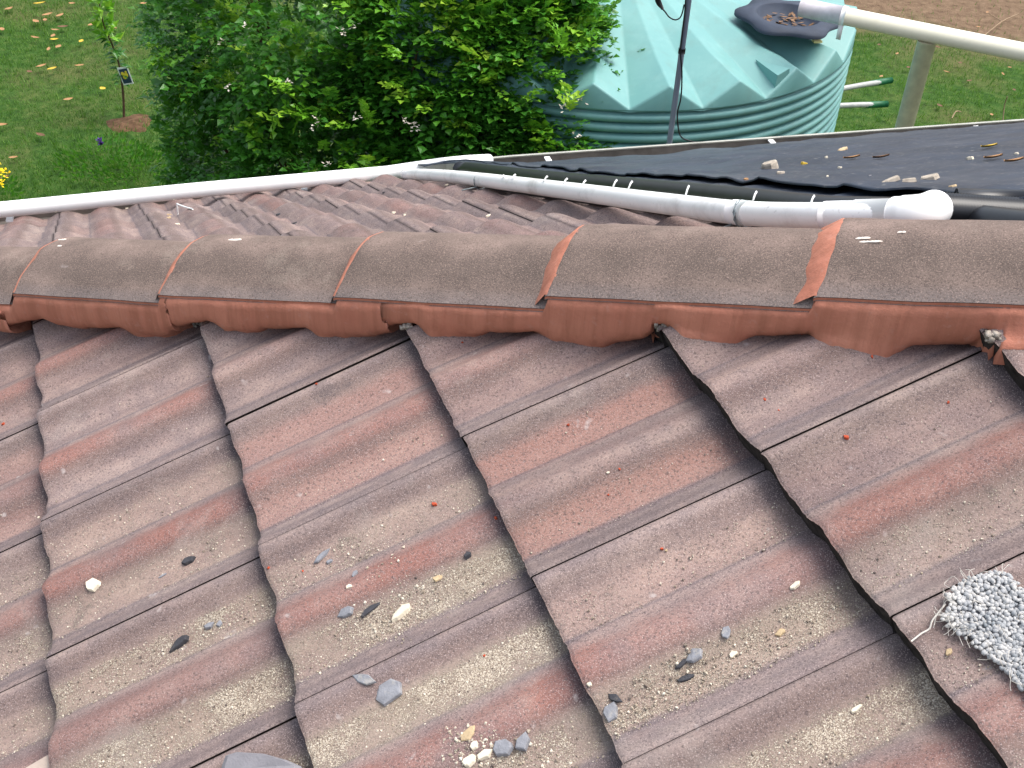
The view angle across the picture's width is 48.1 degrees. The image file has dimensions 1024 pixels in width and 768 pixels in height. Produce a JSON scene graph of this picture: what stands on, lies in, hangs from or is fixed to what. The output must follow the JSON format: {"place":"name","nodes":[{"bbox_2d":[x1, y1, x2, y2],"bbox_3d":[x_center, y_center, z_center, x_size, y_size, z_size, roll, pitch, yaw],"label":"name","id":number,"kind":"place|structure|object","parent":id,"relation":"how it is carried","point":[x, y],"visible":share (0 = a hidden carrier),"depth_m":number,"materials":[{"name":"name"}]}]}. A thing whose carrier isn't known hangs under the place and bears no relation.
{"place":"outdoors","nodes":[
{"label":"outdoors","id":0,"kind":"place"},
{"bbox_2d":[0,0,1023,201],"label":"ground","id":1,"kind":"structure","parent":0,"point":[914,10],"depth_m":12.52,"materials":[{"name":"green plant"}]},
{"bbox_2d":[0,167,24,200],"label":"yellow flower clump","id":2,"kind":"object","parent":1,"relation":"on","point":[5,186],"visible":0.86,"depth_m":9.89,"materials":[{"name":"green plant"}]},
{"bbox_2d":[52,131,154,182],"bbox_3d":[-3.737,-2.122,10.439,0.913,0.279,0.914,3,38,0],"label":"purple flowered weed","id":3,"kind":"object","parent":1,"relation":"on","point":[101,140],"visible":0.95,"depth_m":10.45,"materials":[{"name":"green plant"}]},
{"bbox_2d":[106,114,150,132],"bbox_3d":[-3.782,-2.582,11.281,0.463,0.051,0.457,3,38,0],"label":"soil patch","id":4,"kind":"object","parent":1,"relation":"on","point":[131,121],"visible":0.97,"depth_m":11.23,"materials":[{"name":"brown soil"}]},
{"bbox_2d":[85,0,133,116],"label":"sapling","id":5,"kind":"object","parent":4,"relation":"on","point":[124,76],"visible":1,"depth_m":10.87,"materials":[{"name":"green plant"}]},
{"bbox_2d":[92,145,170,188],"bbox_3d":[-3.408,-1.988,10.333,0.768,0.224,0.738,3,38,0],"label":"leafy weed","id":6,"kind":"object","parent":1,"relation":"on","point":[159,156],"visible":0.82,"depth_m":10.32,"materials":[{"name":"green plant"}]},
{"bbox_2d":[126,0,644,185],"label":"flowering shrub","id":7,"kind":"object","parent":1,"relation":"on","point":[285,99],"visible":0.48,"depth_m":7.08,"materials":[{"name":"green plant"}]},
{"bbox_2d":[0,119,1023,767],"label":"house","id":8,"kind":"structure","parent":1,"relation":"on","point":[144,347],"depth_m":1.66,"materials":[{"name":"tile"}]},
{"bbox_2d":[26,755,49,767],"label":"tile shard","id":9,"kind":"object","parent":8,"relation":"on","point":[43,762],"visible":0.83,"depth_m":1.59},
{"bbox_2d":[86,578,100,591],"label":"mortar chip","id":10,"kind":"object","parent":8,"relation":"on","point":[93,585],"visible":1,"depth_m":1.80,"materials":[{"name":"white concrete"}]},
{"bbox_2d":[169,635,188,652],"bbox_3d":[-0.490,0.382,1.691,0.033,0.021,0.013,-14,41,-21],"label":"slate chip","id":11,"kind":"object","parent":8,"relation":"on","point":[181,641],"visible":1,"depth_m":1.69,"materials":[{"name":"grey stone"}]},
{"bbox_2d":[176,203,192,214],"bbox_3d":[-1.241,-0.655,4.357,0.007,0.124,0.202,-20,43,-27],"label":"cable tie","id":12,"kind":"object","parent":8,"relation":"on","point":[177,204],"visible":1,"depth_m":4.39,"materials":[{"name":"white plastic"}]},
{"bbox_2d":[181,556,195,565],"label":"slate chip","id":13,"kind":"object","parent":8,"relation":"on","point":[188,560],"visible":1,"depth_m":1.80,"materials":[{"name":"grey stone"}]},
{"bbox_2d":[204,622,213,629],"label":"slate chip","id":14,"kind":"object","parent":8,"relation":"on","point":[208,625],"visible":1,"depth_m":1.70,"materials":[{"name":"grey stone"}]},
{"bbox_2d":[216,620,222,626],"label":"slate chip","id":15,"kind":"object","parent":8,"relation":"on","point":[219,623],"visible":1,"depth_m":1.70,"materials":[{"name":"grey stone"}]},
{"bbox_2d":[0,154,493,217],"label":"gutter","id":16,"kind":"object","parent":8,"relation":"on","point":[32,206],"visible":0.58,"depth_m":4.71,"materials":[{"name":"white plastic"}]},
{"bbox_2d":[221,752,301,767],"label":"tile shard","id":17,"kind":"object","parent":8,"relation":"on","point":[245,760],"visible":1,"depth_m":1.48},
{"bbox_2d":[314,548,329,563],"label":"slate chip","id":18,"kind":"object","parent":8,"relation":"on","point":[321,556],"visible":1,"depth_m":1.70,"materials":[{"name":"grey stone"}]},
{"bbox_2d":[337,606,353,617],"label":"slate chip","id":19,"kind":"object","parent":8,"relation":"on","point":[346,611],"visible":1,"depth_m":1.59,"materials":[{"name":"grey stone"}]},
{"bbox_2d":[352,674,376,685],"bbox_3d":[-0.193,0.386,1.500,0.039,0.014,0.014,21,41,22],"label":"slate chip","id":20,"kind":"object","parent":8,"relation":"on","point":[365,679],"visible":1,"depth_m":1.50,"materials":[{"name":"grey stone"}]},
{"bbox_2d":[361,602,379,617],"bbox_3d":[-0.196,0.312,1.597,0.033,0.013,0.008,-22,44,-29],"label":"slate chip","id":21,"kind":"object","parent":8,"relation":"on","point":[369,609],"visible":1,"depth_m":1.59,"materials":[{"name":"grey stone"}]},
{"bbox_2d":[376,678,401,706],"bbox_3d":[-0.159,0.399,1.489,0.034,0.021,0.035,3,38,0],"label":"slate chip","id":22,"kind":"object","parent":8,"relation":"on","point":[389,691],"visible":1,"depth_m":1.48,"materials":[{"name":"grey stone"}]},
{"bbox_2d":[392,603,409,622],"bbox_3d":[-0.154,0.316,1.591,0.035,0.016,0.015,-24,45,-30],"label":"mortar chip","id":23,"kind":"object","parent":8,"relation":"on","point":[401,611],"visible":1,"depth_m":1.59,"materials":[{"name":"beige concrete"}]},
{"bbox_2d":[432,575,442,581],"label":"mortar chip","id":24,"kind":"object","parent":8,"relation":"on","point":[437,578],"visible":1,"depth_m":1.60,"materials":[{"name":"beige concrete"}]},
{"bbox_2d":[464,551,470,559],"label":"slate chip","id":25,"kind":"object","parent":8,"relation":"on","point":[467,554],"visible":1,"depth_m":1.61,"materials":[{"name":"grey stone"}]},
{"bbox_2d":[461,725,474,740],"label":"mortar chip","id":26,"kind":"object","parent":8,"relation":"on","point":[467,734],"visible":1,"depth_m":1.40,"materials":[{"name":"beige concrete"}]},
{"bbox_2d":[462,754,475,767],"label":"mortar chip","id":27,"kind":"object","parent":8,"relation":"on","point":[469,761],"visible":1,"depth_m":1.38,"materials":[{"name":"beige concrete"}]},
{"bbox_2d":[470,741,477,750],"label":"mortar chip","id":28,"kind":"object","parent":8,"relation":"on","point":[473,745],"visible":1,"depth_m":1.39,"materials":[{"name":"beige concrete"}]},
{"bbox_2d":[477,749,492,760],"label":"mortar chip","id":29,"kind":"object","parent":8,"relation":"on","point":[484,754],"visible":1,"depth_m":1.38,"materials":[{"name":"beige concrete"}]},
{"bbox_2d":[493,739,513,756],"bbox_3d":[-0.011,0.439,1.386,0.026,0.018,0.020,3,38,0],"label":"slate chip","id":30,"kind":"object","parent":8,"relation":"on","point":[503,747],"visible":1,"depth_m":1.38,"materials":[{"name":"grey stone"}]},
{"bbox_2d":[0,355,1023,767],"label":"sand","id":31,"kind":"structure","parent":8,"relation":"on","point":[460,755],"depth_m":1.56,"materials":[{"name":"beige sand"}]},
{"bbox_2d":[677,674,694,682],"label":"slate chip","id":32,"kind":"object","parent":31,"relation":"on","point":[687,677],"visible":1,"depth_m":1.38,"materials":[{"name":"grey stone"}]},
{"bbox_2d":[515,731,529,751],"bbox_3d":[0.013,0.431,1.386,0.016,0.015,0.024,16,39,16],"label":"slate chip","id":33,"kind":"object","parent":8,"relation":"on","point":[522,741],"visible":1,"depth_m":1.38,"materials":[{"name":"grey stone"}]},
{"bbox_2d":[603,701,617,722],"bbox_3d":[0.119,0.392,1.371,0.020,0.015,0.020,-11,40,-18],"label":"slate chip","id":34,"kind":"object","parent":8,"relation":"on","point":[610,712],"visible":1,"depth_m":1.37,"materials":[{"name":"grey stone"}]},
{"bbox_2d":[608,694,622,702],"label":"slate chip","id":35,"kind":"object","parent":8,"relation":"on","point":[615,698],"visible":1,"depth_m":1.38,"materials":[{"name":"grey stone"}]},
{"bbox_2d":[400,168,952,227],"bbox_3d":[0.055,-0.565,3.293,0.179,1.465,3.020,-11,40,-18],"label":"roof pipe","id":36,"kind":"object","parent":8,"relation":"attached to","point":[933,205],"visible":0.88,"depth_m":2.20,"materials":[{"name":"white plastic"}]},
{"bbox_2d":[675,659,686,668],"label":"slate chip","id":37,"kind":"object","parent":8,"relation":"on","point":[682,663],"visible":1,"depth_m":1.39,"materials":[{"name":"grey stone"}]},
{"bbox_2d":[686,648,702,662],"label":"slate chip","id":38,"kind":"object","parent":8,"relation":"on","point":[694,655],"visible":1,"depth_m":1.39,"materials":[{"name":"grey stone"}]},
{"bbox_2d":[418,122,1023,226],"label":"pool heating mat","id":39,"kind":"object","parent":8,"relation":"on","point":[988,189],"visible":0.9,"depth_m":2.97,"materials":[{"name":"black rubber"}]},
{"bbox_2d":[761,160,778,168],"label":"rubble chip","id":40,"kind":"object","parent":39,"relation":"on","point":[771,164],"visible":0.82,"depth_m":2.97,"materials":[{"name":"grey concrete"}]},
{"bbox_2d":[843,154,859,157],"bbox_3d":[0.941,-0.630,3.182,0.055,0.008,0.014,-8,39,-14],"label":"dry leaf","id":41,"kind":"object","parent":39,"relation":"on","point":[854,156],"visible":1,"depth_m":3.18,"materials":[{"name":"brown plant"}]},
{"bbox_2d":[872,154,889,157],"bbox_3d":[0.996,-0.615,3.099,0.055,0.008,0.014,-8,39,-14],"label":"dry leaf","id":42,"kind":"object","parent":39,"relation":"on","point":[885,155],"visible":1,"depth_m":3.10,"materials":[{"name":"brown plant"}]},
{"bbox_2d":[882,175,900,181],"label":"rubble chip","id":43,"kind":"object","parent":39,"relation":"on","point":[895,178],"visible":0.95,"depth_m":2.26,"materials":[{"name":"grey concrete"}]},
{"bbox_2d":[902,178,916,181],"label":"rubble chip","id":44,"kind":"object","parent":39,"relation":"on","point":[909,180],"visible":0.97,"depth_m":2.26,"materials":[{"name":"grey concrete"}]},
{"bbox_2d":[920,173,939,179],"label":"rubble chip","id":45,"kind":"object","parent":39,"relation":"on","point":[934,176],"visible":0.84,"depth_m":2.30,"materials":[{"name":"grey concrete"}]},
{"bbox_2d":[981,143,996,146],"bbox_3d":[1.285,-0.643,3.091,0.055,0.008,0.014,-8,39,-14],"label":"dry leaf","id":46,"kind":"object","parent":39,"relation":"on","point":[994,144],"visible":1,"depth_m":3.09,"materials":[{"name":"yellow plant"}]},
{"bbox_2d":[984,153,1002,157],"bbox_3d":[1.135,-0.538,2.707,0.055,0.008,0.014,-8,39,-14],"label":"dry leaf","id":47,"kind":"object","parent":39,"relation":"on","point":[997,155],"visible":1,"depth_m":2.71,"materials":[{"name":"brown plant"}]},
{"bbox_2d":[1004,156,1023,161],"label":"dry leaf","id":48,"kind":"object","parent":39,"relation":"on","point":[1015,159],"visible":1,"depth_m":2.56,"materials":[{"name":"brown plant"}]},
{"bbox_2d":[721,626,730,638],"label":"slate chip","id":49,"kind":"object","parent":8,"relation":"on","point":[726,632],"visible":1,"depth_m":1.40,"materials":[{"name":"grey stone"}]},
{"bbox_2d":[729,651,737,658],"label":"mortar chip","id":50,"kind":"object","parent":8,"relation":"on","point":[732,654],"visible":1,"depth_m":1.39,"materials":[{"name":"white concrete"}]},
{"bbox_2d":[775,629,784,636],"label":"mortar chip","id":51,"kind":"object","parent":8,"relation":"on","point":[780,632],"visible":1,"depth_m":1.39,"materials":[{"name":"beige concrete"}]},
{"bbox_2d":[790,581,799,589],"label":"mortar chip","id":52,"kind":"object","parent":8,"relation":"on","point":[794,585],"visible":1,"depth_m":1.42,"materials":[{"name":"beige concrete"}]},
{"bbox_2d":[851,704,861,713],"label":"mortar chip","id":53,"kind":"object","parent":8,"relation":"on","point":[855,709],"visible":1,"depth_m":1.29,"materials":[{"name":"beige concrete"}]},
{"bbox_2d":[860,240,881,242],"bbox_3d":[0.512,-0.203,1.637,0.032,0.010,0.003,16,39,16],"label":"bird dropping","id":54,"kind":"object","parent":8,"relation":"on","point":[871,241],"visible":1,"depth_m":1.64,"materials":[{"name":"white"}]},
{"bbox_2d":[946,648,951,655],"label":"mortar chip","id":55,"kind":"object","parent":8,"relation":"on","point":[948,651],"visible":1,"depth_m":1.28,"materials":[{"name":"beige concrete"}]},
{"bbox_2d":[911,564,1023,691],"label":"carpet scrap","id":56,"kind":"object","parent":8,"relation":"on","point":[985,614],"visible":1,"depth_m":1.28,"materials":[{"name":"grey carpet"}]},
{"bbox_2d":[368,0,856,164],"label":"water tank","id":57,"kind":"object","parent":1,"relation":"on","point":[759,68],"visible":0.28,"depth_m":7.13,"materials":[{"name":"green plastic"}]},
{"bbox_2d":[812,39,822,42],"bbox_3d":[1.958,-2.202,7.370,0.056,0.012,0.044,-4,38,-9],"label":"fallen petal","id":58,"kind":"object","parent":57,"relation":"on","point":[817,41],"visible":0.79,"depth_m":7.36,"materials":[{"name":"yellow plant"}]},
{"bbox_2d":[655,0,694,143],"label":"conduit pole","id":59,"kind":"object","parent":1,"relation":"on","point":[681,51],"visible":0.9,"depth_m":5.31,"materials":[{"name":"grey metal"}]},
{"bbox_2d":[839,77,893,108],"bbox_3d":[2.690,-2.523,10.892,2.420,0.944,0.720,-11,40,-17],"label":"wheelbarrow","id":60,"kind":"object","parent":1,"relation":"on","point":[879,104],"visible":0.23,"depth_m":10.85,"materials":[{"name":"green plastic"}]},
{"bbox_2d":[797,0,1023,127],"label":"downpipe","id":61,"kind":"object","parent":1,"relation":"on","point":[928,37],"visible":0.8,"depth_m":6.80,"materials":[{"name":"beige plastic"}]},
{"bbox_2d":[985,13,1019,34],"bbox_3d":[6.058,-4.531,14.383,0.293,0.070,1.146,25,43,26],"label":"twig","id":62,"kind":"object","parent":1,"relation":"on","point":[1000,20],"visible":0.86,"depth_m":14.46,"materials":[{"name":"beige wood"}]},
{"bbox_2d":[1002,97,1007,119],"bbox_3d":[5.155,-2.888,12.019,0.043,0.269,0.052,3,38,0],"label":"twig","id":63,"kind":"object","parent":1,"relation":"on","point":[1004,108],"visible":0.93,"depth_m":12.04,"materials":[{"name":"brown wood"}]},
{"bbox_2d":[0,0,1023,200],"bbox_3d":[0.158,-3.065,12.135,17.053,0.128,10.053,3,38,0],"label":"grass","id":64,"kind":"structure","parent":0,"point":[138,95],"depth_m":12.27,"materials":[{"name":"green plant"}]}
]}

